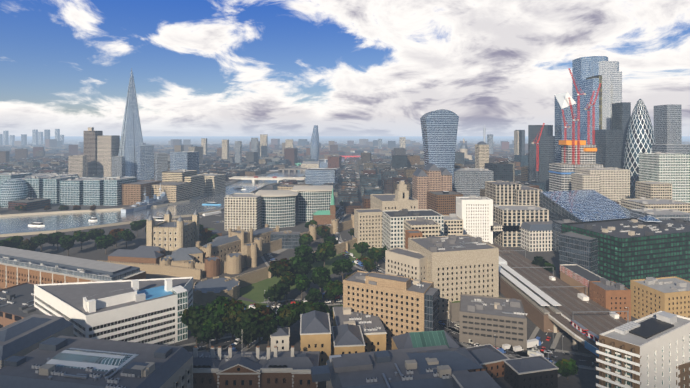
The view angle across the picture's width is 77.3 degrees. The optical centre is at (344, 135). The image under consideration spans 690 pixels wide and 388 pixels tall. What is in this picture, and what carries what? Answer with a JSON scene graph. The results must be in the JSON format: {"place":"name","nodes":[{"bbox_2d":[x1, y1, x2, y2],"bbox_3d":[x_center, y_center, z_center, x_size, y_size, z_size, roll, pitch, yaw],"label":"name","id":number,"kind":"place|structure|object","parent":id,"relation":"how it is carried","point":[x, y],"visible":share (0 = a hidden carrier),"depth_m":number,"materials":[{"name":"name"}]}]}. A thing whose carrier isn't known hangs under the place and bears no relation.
{"place":"outdoors","nodes":[
{"label":"outdoors","id":0,"kind":"place"},
{"bbox_2d":[0,246,145,288],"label":"brick warehouse","id":1,"kind":"structure","parent":0,"point":[14,273],"depth_m":329.00,"materials":[{"name":"brown brick"}]},
{"bbox_2d":[97,135,119,176],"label":"high-rise tower","id":2,"kind":"structure","parent":0,"point":[108,146],"depth_m":1184.23,"materials":[{"name":"beige concrete"}]},
{"bbox_2d":[155,153,167,181],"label":"high-rise building","id":3,"kind":"structure","parent":0,"point":[161,162],"depth_m":1040.62,"materials":[{"name":"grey glass"}]},
{"bbox_2d":[0,152,384,233],"bbox_3d":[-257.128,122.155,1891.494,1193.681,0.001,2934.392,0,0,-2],"label":"river","id":4,"kind":"structure","parent":0,"point":[19,224],"depth_m":663.16,"materials":[{"name":"liquid"}]},
{"bbox_2d":[28,187,245,225],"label":"boats","id":5,"kind":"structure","parent":4,"relation":"on","point":[216,213],"depth_m":644.03,"materials":[{"name":"white paint"}]},
{"bbox_2d":[120,183,168,212],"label":"warship","id":6,"kind":"object","parent":4,"relation":"on","point":[162,198],"visible":0.67,"depth_m":725.82,"materials":[{"name":"grey metal"}]},
{"bbox_2d":[0,136,689,387],"bbox_3d":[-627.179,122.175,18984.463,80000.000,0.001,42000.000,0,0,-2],"label":"ground","id":7,"kind":"structure","parent":0,"point":[583,378],"depth_m":477.09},
{"bbox_2d":[0,179,28,207],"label":"city hall","id":8,"kind":"structure","parent":7,"relation":"on","point":[13,189],"depth_m":736.96,"materials":[{"name":"blue glass"}]},
{"bbox_2d":[0,282,45,327],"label":"rooftop","id":9,"kind":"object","parent":7,"relation":"on","point":[17,310],"depth_m":274.82,"materials":[{"name":"concrete"}]},
{"bbox_2d":[0,314,72,368],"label":"building roof","id":10,"kind":"structure","parent":7,"relation":"on","point":[26,335],"depth_m":199.77,"materials":[{"name":"metal"}]},
{"bbox_2d":[25,176,60,198],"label":"office building","id":11,"kind":"structure","parent":7,"relation":"on","point":[35,185],"depth_m":766.87,"materials":[{"name":"blue glass"}]},
{"bbox_2d":[43,176,78,203],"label":"office building","id":12,"kind":"structure","parent":7,"relation":"on","point":[51,188],"depth_m":763.03,"materials":[{"name":"blue glass"}]},
{"bbox_2d":[68,155,86,177],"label":"office building","id":13,"kind":"structure","parent":7,"relation":"on","point":[77,164],"depth_m":1123.42,"materials":[{"name":"beige glass"}]},
{"bbox_2d":[60,177,94,204],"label":"office building","id":14,"kind":"structure","parent":7,"relation":"on","point":[71,191],"depth_m":754.39,"materials":[{"name":"blue glass"}]},
{"bbox_2d":[84,131,102,175],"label":"high-rise tower","id":15,"kind":"structure","parent":7,"relation":"on","point":[90,144],"depth_m":1185.84,"materials":[{"name":"grey concrete"}]},
{"bbox_2d":[0,335,192,387],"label":"office block","id":16,"kind":"structure","parent":7,"relation":"on","point":[173,366],"depth_m":170.85,"materials":[{"name":"metal"}]},
{"bbox_2d":[32,358,154,387],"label":"rooftop equipment","id":17,"kind":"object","parent":16,"relation":"on","point":[49,369],"depth_m":161.67,"materials":[{"name":"metal"}]},
{"bbox_2d":[83,177,115,204],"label":"office building","id":18,"kind":"structure","parent":7,"relation":"on","point":[93,191],"depth_m":750.97,"materials":[{"name":"blue glass"}]},
{"bbox_2d":[34,277,192,344],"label":"white office","id":19,"kind":"structure","parent":7,"relation":"on","point":[148,311],"depth_m":247.85,"materials":[{"name":"paint"}]},
{"bbox_2d":[112,156,124,176],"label":"office building","id":20,"kind":"structure","parent":7,"relation":"on","point":[118,165],"depth_m":1096.83,"materials":[{"name":"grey glass"}]},
{"bbox_2d":[104,176,136,205],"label":"office building","id":21,"kind":"structure","parent":7,"relation":"on","point":[112,191],"depth_m":747.67,"materials":[{"name":"blue glass"}]},
{"bbox_2d":[118,68,142,176],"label":"shard","id":22,"kind":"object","parent":7,"relation":"on","point":[131,137],"visible":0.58,"depth_m":1170.22,"materials":[{"name":"blue glass"}]},
{"bbox_2d":[121,180,160,204],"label":"office building","id":23,"kind":"structure","parent":7,"relation":"on","point":[132,193],"depth_m":753.95,"materials":[{"name":"brown brick"}]},
{"bbox_2d":[137,145,153,180],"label":"high-rise building","id":24,"kind":"structure","parent":7,"relation":"on","point":[145,162],"depth_m":1128.78,"materials":[{"name":"blue glass"}]},
{"bbox_2d":[151,181,191,202],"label":"office building","id":25,"kind":"structure","parent":7,"relation":"on","point":[178,191],"depth_m":777.21,"materials":[{"name":"beige stone"}]},
{"bbox_2d":[146,205,198,254],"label":"white tower","id":26,"kind":"structure","parent":7,"relation":"on","point":[168,234],"depth_m":441.10,"materials":[{"name":"stone"}]},
{"bbox_2d":[162,169,196,181],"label":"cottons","id":27,"kind":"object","parent":7,"relation":"on","point":[174,176],"visible":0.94,"depth_m":826.13,"materials":[{"name":"beige stone"}]},
{"bbox_2d":[0,155,360,236],"bbox_3d":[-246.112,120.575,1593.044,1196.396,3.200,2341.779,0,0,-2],"label":"quay walls","id":28,"kind":"structure","parent":7,"relation":"on","point":[72,229],"depth_m":656.23,"materials":[{"name":"stone"}]},
{"bbox_2d":[170,151,198,173],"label":"office building","id":29,"kind":"structure","parent":7,"relation":"on","point":[181,160],"depth_m":1034.70,"materials":[{"name":"blue glass"}]},
{"bbox_2d":[184,175,203,197],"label":"cottons","id":30,"kind":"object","parent":7,"relation":"on","point":[197,181],"visible":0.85,"depth_m":830.58,"materials":[{"name":"grey glass"}]},
{"bbox_2d":[197,173,225,194],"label":"office building","id":31,"kind":"structure","parent":7,"relation":"on","point":[214,184],"depth_m":884.19,"materials":[{"name":"grey glass"}]},
{"bbox_2d":[97,214,356,305],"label":"tower of london","id":32,"kind":"structure","parent":7,"relation":"on","point":[235,251],"depth_m":392.72,"materials":[{"name":"stone"}]},
{"bbox_2d":[225,193,261,230],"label":"three quays","id":33,"kind":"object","parent":7,"relation":"on","point":[243,211],"visible":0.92,"depth_m":551.05,"materials":[{"name":"beige stone"}]},
{"bbox_2d":[190,346,319,387],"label":"brick building","id":34,"kind":"structure","parent":7,"relation":"on","point":[275,368],"depth_m":194.43,"materials":[{"name":"brick"}]},
{"bbox_2d":[3,150,527,210],"bbox_3d":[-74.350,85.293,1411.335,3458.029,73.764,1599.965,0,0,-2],"label":"distant buildings","id":35,"kind":"structure","parent":7,"relation":"on","point":[503,170],"depth_m":1057.51,"materials":[{"name":"grey concrete"}]},
{"bbox_2d":[0,151,545,203],"bbox_3d":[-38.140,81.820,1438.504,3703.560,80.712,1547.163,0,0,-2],"label":"distant buildings","id":36,"kind":"structure","parent":7,"relation":"on","point":[368,185],"depth_m":1153.93,"materials":[{"name":"grey concrete"}]},
{"bbox_2d":[254,190,298,227],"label":"office building","id":37,"kind":"structure","parent":7,"relation":"on","point":[278,207],"depth_m":570.69,"materials":[{"name":"grey glass"}]},
{"bbox_2d":[270,328,289,350],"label":"small house","id":38,"kind":"structure","parent":7,"relation":"on","point":[280,338],"depth_m":244.11,"materials":[{"name":"white stone"}]},
{"bbox_2d":[270,232,299,248],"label":"ticket office","id":39,"kind":"structure","parent":7,"relation":"on","point":[290,240],"depth_m":463.08,"materials":[{"name":"grey glass"}]},
{"bbox_2d":[193,228,380,308],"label":"moat grass","id":40,"kind":"structure","parent":7,"relation":"on","point":[254,291],"depth_m":354.87,"materials":[{"name":"green plant"}]},
{"bbox_2d":[0,164,578,379],"bbox_3d":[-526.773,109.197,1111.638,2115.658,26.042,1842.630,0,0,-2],"label":"trees","id":41,"kind":"object","parent":7,"relation":"on","point":[219,317],"visible":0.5,"depth_m":318.72,"materials":[{"name":"green plant"}]},
{"bbox_2d":[0,154,618,214],"bbox_3d":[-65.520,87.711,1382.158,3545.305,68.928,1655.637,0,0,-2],"label":"distant buildings","id":42,"kind":"structure","parent":7,"relation":"on","point":[442,202],"depth_m":1013.73,"materials":[{"name":"beige concrete"}]},
{"bbox_2d":[291,185,332,221],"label":"office building","id":43,"kind":"structure","parent":7,"relation":"on","point":[313,199],"depth_m":609.90,"materials":[{"name":"grey glass"}]},
{"bbox_2d":[310,125,319,161],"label":"one blackfriars","id":44,"kind":"structure","parent":7,"relation":"on","point":[314,148],"depth_m":1971.95,"materials":[{"name":"blue glass"}]},
{"bbox_2d":[300,310,331,365],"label":"mint registry","id":45,"kind":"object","parent":7,"relation":"on","point":[315,330],"visible":0.69,"depth_m":217.47,"materials":[{"name":"yellow brick"}]},
{"bbox_2d":[305,168,337,185],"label":"office building","id":46,"kind":"structure","parent":7,"relation":"on","point":[317,176],"depth_m":1014.57,"materials":[{"name":"blue glass"}]},
{"bbox_2d":[0,146,646,213],"bbox_3d":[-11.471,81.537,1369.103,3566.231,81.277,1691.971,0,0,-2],"label":"distant buildings","id":47,"kind":"structure","parent":7,"relation":"on","point":[291,155],"depth_m":1587.00,"materials":[{"name":"grey concrete"}]},
{"bbox_2d":[313,189,334,224],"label":"church","id":48,"kind":"structure","parent":7,"relation":"on","point":[322,217],"depth_m":590.39,"materials":[{"name":"brick"}]},
{"bbox_2d":[0,139,689,158],"bbox_3d":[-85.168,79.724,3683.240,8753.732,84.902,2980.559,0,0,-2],"label":"city","id":49,"kind":"object","parent":7,"relation":"on","point":[51,147],"visible":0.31,"depth_m":3288.88},
{"bbox_2d":[331,324,364,354],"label":"mint registry","id":50,"kind":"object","parent":7,"relation":"on","point":[347,338],"visible":0.52,"depth_m":220.25,"materials":[{"name":"grey stone"}]},
{"bbox_2d":[333,306,386,351],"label":"building","id":51,"kind":"structure","parent":7,"relation":"on","point":[375,340],"depth_m":241.66,"materials":[{"name":"yellow brick"}]},
{"bbox_2d":[354,208,382,247],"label":"office building","id":52,"kind":"structure","parent":7,"relation":"on","point":[368,226],"depth_m":466.62,"materials":[{"name":"stone"}]},
{"bbox_2d":[343,270,433,344],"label":"brick office building","id":53,"kind":"structure","parent":7,"relation":"on","point":[398,311],"depth_m":252.85,"materials":[{"name":"beige brick"}]},
{"bbox_2d":[365,272,410,289],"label":"rooftop penthouse","id":54,"kind":"object","parent":53,"relation":"on","point":[393,281],"visible":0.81,"depth_m":256.29,"materials":[{"name":"beige concrete"}]},
{"bbox_2d":[370,194,417,210],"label":"office building","id":55,"kind":"structure","parent":7,"relation":"on","point":[383,202],"depth_m":525.41,"materials":[{"name":"stone"}]},
{"bbox_2d":[311,345,482,387],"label":"flat roof","id":56,"kind":"structure","parent":7,"relation":"on","point":[353,370],"depth_m":178.71,"materials":[{"name":"concrete"}]},
{"bbox_2d":[366,358,451,387],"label":"rooftop units","id":57,"kind":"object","parent":56,"relation":"on","point":[443,371],"depth_m":174.53,"materials":[{"name":"metal"}]},
{"bbox_2d":[392,330,460,349],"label":"roof","id":58,"kind":"structure","parent":56,"relation":"on","point":[420,339],"depth_m":220.05,"materials":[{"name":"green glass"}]},
{"bbox_2d":[393,181,410,209],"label":"stepped tower building","id":59,"kind":"structure","parent":7,"relation":"on","point":[402,199],"depth_m":518.81,"materials":[{"name":"stone"}]},
{"bbox_2d":[180,206,629,376],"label":"pavements","id":60,"kind":"structure","parent":7,"relation":"on","point":[555,341],"depth_m":255.20,"materials":[{"name":"concrete"}]},
{"bbox_2d":[385,247,426,280],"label":"office building","id":61,"kind":"structure","parent":7,"relation":"on","point":[411,264],"depth_m":296.00,"materials":[{"name":"white concrete"}]},
{"bbox_2d":[197,206,621,365],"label":"cars","id":62,"kind":"object","parent":7,"relation":"on","point":[535,343],"visible":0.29,"depth_m":248.76,"materials":[{"name":"paint"}]},
{"bbox_2d":[382,209,443,260],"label":"office building","id":63,"kind":"structure","parent":7,"relation":"on","point":[392,228],"depth_m":400.56,"materials":[{"name":"white concrete"}]},
{"bbox_2d":[412,168,427,209],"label":"tower","id":64,"kind":"structure","parent":7,"relation":"on","point":[419,184],"depth_m":689.53,"materials":[{"name":"stone"}]},
{"bbox_2d":[404,217,439,247],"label":"coopers row","id":65,"kind":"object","parent":7,"relation":"on","point":[428,227],"visible":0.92,"depth_m":370.91,"materials":[{"name":"beige stone"}]},
{"bbox_2d":[424,288,437,330],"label":"glass stair tower","id":66,"kind":"structure","parent":7,"relation":"on","point":[430,309],"depth_m":239.89,"materials":[{"name":"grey glass"}]},
{"bbox_2d":[422,163,440,190],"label":"minster court","id":67,"kind":"object","parent":7,"relation":"on","point":[432,171],"visible":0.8,"depth_m":696.17,"materials":[{"name":"stone"}]},
{"bbox_2d":[420,109,458,190],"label":"walkie talkie","id":68,"kind":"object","parent":7,"relation":"on","point":[439,128],"visible":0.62,"depth_m":752.75,"materials":[{"name":"blue glass"}]},
{"bbox_2d":[408,234,498,319],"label":"office building","id":69,"kind":"structure","parent":7,"relation":"on","point":[454,274],"depth_m":289.92,"materials":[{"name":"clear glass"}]},
{"bbox_2d":[444,214,462,235],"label":"white low block","id":70,"kind":"structure","parent":7,"relation":"on","point":[453,224],"depth_m":428.78,"materials":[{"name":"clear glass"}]},
{"bbox_2d":[453,168,493,196],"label":"office building","id":71,"kind":"structure","parent":7,"relation":"on","point":[468,182],"depth_m":762.88,"materials":[{"name":"grey glass"}]},
{"bbox_2d":[456,195,492,243],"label":"white slab block","id":72,"kind":"structure","parent":7,"relation":"on","point":[474,213],"depth_m":470.12,"materials":[{"name":"paint"}]},
{"bbox_2d":[452,371,500,387],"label":"building roof","id":73,"kind":"structure","parent":7,"relation":"on","point":[480,379],"depth_m":168.09,"materials":[{"name":"white stone"}]},
{"bbox_2d":[466,344,509,378],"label":"slate shed","id":74,"kind":"structure","parent":7,"relation":"on","point":[489,358],"depth_m":218.16,"materials":[{"name":"brick"}]},
{"bbox_2d":[459,294,526,350],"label":"office building","id":75,"kind":"structure","parent":7,"relation":"on","point":[480,323],"depth_m":251.86,"materials":[{"name":"concrete"}]},
{"bbox_2d":[485,180,520,204],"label":"office building","id":76,"kind":"structure","parent":7,"relation":"on","point":[499,192],"depth_m":542.23,"materials":[{"name":"stone"}]},
{"bbox_2d":[493,204,548,246],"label":"office building","id":77,"kind":"structure","parent":7,"relation":"on","point":[511,216],"depth_m":471.86,"materials":[{"name":"concrete"}]},
{"bbox_2d":[515,186,541,206],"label":"office building","id":78,"kind":"structure","parent":7,"relation":"on","point":[526,195],"depth_m":532.89,"materials":[{"name":"stone"}]},
{"bbox_2d":[503,355,558,387],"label":"building","id":79,"kind":"structure","parent":7,"relation":"on","point":[539,371],"depth_m":207.92,"materials":[{"name":"concrete"}]},
{"bbox_2d":[520,220,552,251],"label":"office building","id":80,"kind":"structure","parent":7,"relation":"on","point":[536,235],"depth_m":454.43,"materials":[{"name":"white concrete"}]},
{"bbox_2d":[538,136,554,191],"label":"office tower","id":81,"kind":"structure","parent":7,"relation":"on","point":[546,150],"depth_m":803.02,"materials":[{"name":"glass"}]},
{"bbox_2d":[499,256,598,356],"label":"railway station platforms","id":82,"kind":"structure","parent":7,"relation":"on","point":[543,312],"depth_m":280.92,"materials":[{"name":"white paint"}]},
{"bbox_2d":[486,242,627,358],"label":"railway viaduct","id":83,"kind":"object","parent":7,"relation":"on","point":[595,317],"visible":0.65,"depth_m":301.50,"materials":[{"name":"concrete"}]},
{"bbox_2d":[553,219,576,254],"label":"office building","id":84,"kind":"structure","parent":7,"relation":"on","point":[556,228],"depth_m":445.60,"materials":[{"name":"grey glass"}]},
{"bbox_2d":[555,92,575,162],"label":"skyscraper","id":85,"kind":"structure","parent":7,"relation":"on","point":[562,101],"depth_m":773.64,"materials":[{"name":"blue glass"}]},
{"bbox_2d":[560,271,588,296],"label":"wall","id":86,"kind":"structure","parent":7,"relation":"on","point":[567,279],"depth_m":323.60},
{"bbox_2d":[560,264,601,287],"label":"brick band","id":87,"kind":"object","parent":86,"relation":"on","point":[581,275],"visible":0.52,"depth_m":324.58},
{"bbox_2d":[549,163,602,190],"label":"office building","id":88,"kind":"structure","parent":7,"relation":"on","point":[559,182],"depth_m":700.54,"materials":[{"name":"grey concrete"}]},
{"bbox_2d":[561,144,595,163],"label":"building","id":89,"kind":"structure","parent":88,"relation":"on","point":[587,157],"depth_m":713.69,"materials":[{"name":"beige concrete"}]},
{"bbox_2d":[559,231,597,278],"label":"office building","id":90,"kind":"structure","parent":7,"relation":"on","point":[579,249],"depth_m":345.02,"materials":[{"name":"grey glass"}]},
{"bbox_2d":[571,173,599,192],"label":"white grid block","id":91,"kind":"structure","parent":7,"relation":"on","point":[580,181],"depth_m":637.71,"materials":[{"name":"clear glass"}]},
{"bbox_2d":[576,75,601,144],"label":"skyscraper","id":92,"kind":"structure","parent":7,"relation":"on","point":[589,86],"depth_m":815.95,"materials":[{"name":"blue glass"}]},
{"bbox_2d":[572,56,607,116],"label":"skyscraper","id":93,"kind":"structure","parent":7,"relation":"on","point":[583,68],"depth_m":872.65,"materials":[{"name":"blue glass"}]},
{"bbox_2d":[575,167,629,204],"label":"white grid block","id":94,"kind":"structure","parent":7,"relation":"on","point":[614,184],"depth_m":648.94,"materials":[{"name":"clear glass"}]},
{"bbox_2d":[594,130,622,168],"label":"dark tower","id":95,"kind":"structure","parent":7,"relation":"on","point":[609,147],"depth_m":771.73,"materials":[{"name":"grey glass"}]},
{"bbox_2d":[599,61,618,129],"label":"skyscraper","id":96,"kind":"structure","parent":7,"relation":"on","point":[606,68],"depth_m":858.77,"materials":[{"name":"grey glass"}]},
{"bbox_2d":[589,278,630,319],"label":"brick block","id":97,"kind":"structure","parent":7,"relation":"on","point":[609,295],"depth_m":284.30,"materials":[{"name":"orange brick"}]},
{"bbox_2d":[610,71,621,129],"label":"skyscraper","id":98,"kind":"structure","parent":7,"relation":"on","point":[615,86],"depth_m":855.54,"materials":[{"name":"grey glass"}]},
{"bbox_2d":[561,215,689,288],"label":"green glass block","id":99,"kind":"structure","parent":7,"relation":"on","point":[624,258],"depth_m":339.40,"materials":[{"name":"green glass"}]},
{"bbox_2d":[592,217,683,235],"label":"rooftop units","id":100,"kind":"object","parent":99,"relation":"on","point":[610,228],"visible":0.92,"depth_m":361.73,"materials":[{"name":"metal"}]},
{"bbox_2d":[623,99,654,198],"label":"skyscraper","id":101,"kind":"structure","parent":7,"relation":"on","point":[640,137],"depth_m":726.04,"materials":[{"name":"white glass"}]},
{"bbox_2d":[635,181,671,198],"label":"office building","id":102,"kind":"structure","parent":7,"relation":"on","point":[651,189],"depth_m":570.38,"materials":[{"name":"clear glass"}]},
{"bbox_2d":[621,198,689,212],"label":"office building","id":103,"kind":"structure","parent":7,"relation":"on","point":[653,203],"depth_m":485.47,"materials":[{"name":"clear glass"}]},
{"bbox_2d":[630,276,689,318],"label":"office building","id":104,"kind":"structure","parent":7,"relation":"on","point":[650,295],"depth_m":278.64,"materials":[{"name":"yellow brick"}]},
{"bbox_2d":[630,208,689,220],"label":"building roof","id":105,"kind":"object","parent":7,"relation":"on","point":[664,214],"visible":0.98,"depth_m":415.88,"materials":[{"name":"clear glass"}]},
{"bbox_2d":[639,152,689,202],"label":"office building","id":106,"kind":"structure","parent":7,"relation":"on","point":[673,169],"depth_m":611.21,"materials":[{"name":"glass"}]},
{"bbox_2d":[652,144,689,153],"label":"building","id":107,"kind":"structure","parent":7,"relation":"on","point":[675,148],"depth_m":652.52,"materials":[{"name":"grey glass"}]},
{"bbox_2d":[676,361,689,387],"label":"building","id":108,"kind":"structure","parent":7,"relation":"on","point":[684,375],"depth_m":173.53,"materials":[{"name":"brown brick"}]},
{"bbox_2d":[0,0,689,135],"label":"sky","id":109,"kind":"structure","parent":0,"point":[199,67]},
{"bbox_2d":[183,204,598,374],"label":"roads","id":110,"kind":"structure","parent":0,"point":[584,360],"depth_m":252.74,"materials":[{"name":"grey asphalt"}]},
{"bbox_2d":[475,144,488,168],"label":"round top tower","id":111,"kind":"structure","parent":0,"point":[481,155],"depth_m":1006.39,"materials":[{"name":"beige concrete"}]},
{"bbox_2d":[528,125,552,180],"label":"skyscraper","id":112,"kind":"structure","parent":0,"point":[534,131],"depth_m":822.15,"materials":[{"name":"glass"}]},
{"bbox_2d":[540,190,629,221],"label":"sloped glass roof","id":113,"kind":"structure","parent":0,"point":[583,205],"depth_m":502.70,"materials":[{"name":"blue glass"}]},
{"bbox_2d":[612,102,630,164],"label":"skyscraper","id":114,"kind":"structure","parent":0,"point":[621,114],"depth_m":782.61,"materials":[{"name":"grey glass"}]},
{"bbox_2d":[596,311,689,387],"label":"residential tower","id":115,"kind":"structure","parent":0,"point":[651,350],"depth_m":165.32,"materials":[{"name":"white concrete"}]},
{"bbox_2d":[654,105,681,143],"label":"edge tower","id":116,"kind":"structure","parent":0,"point":[667,124],"depth_m":818.24,"materials":[{"name":"grey glass"}]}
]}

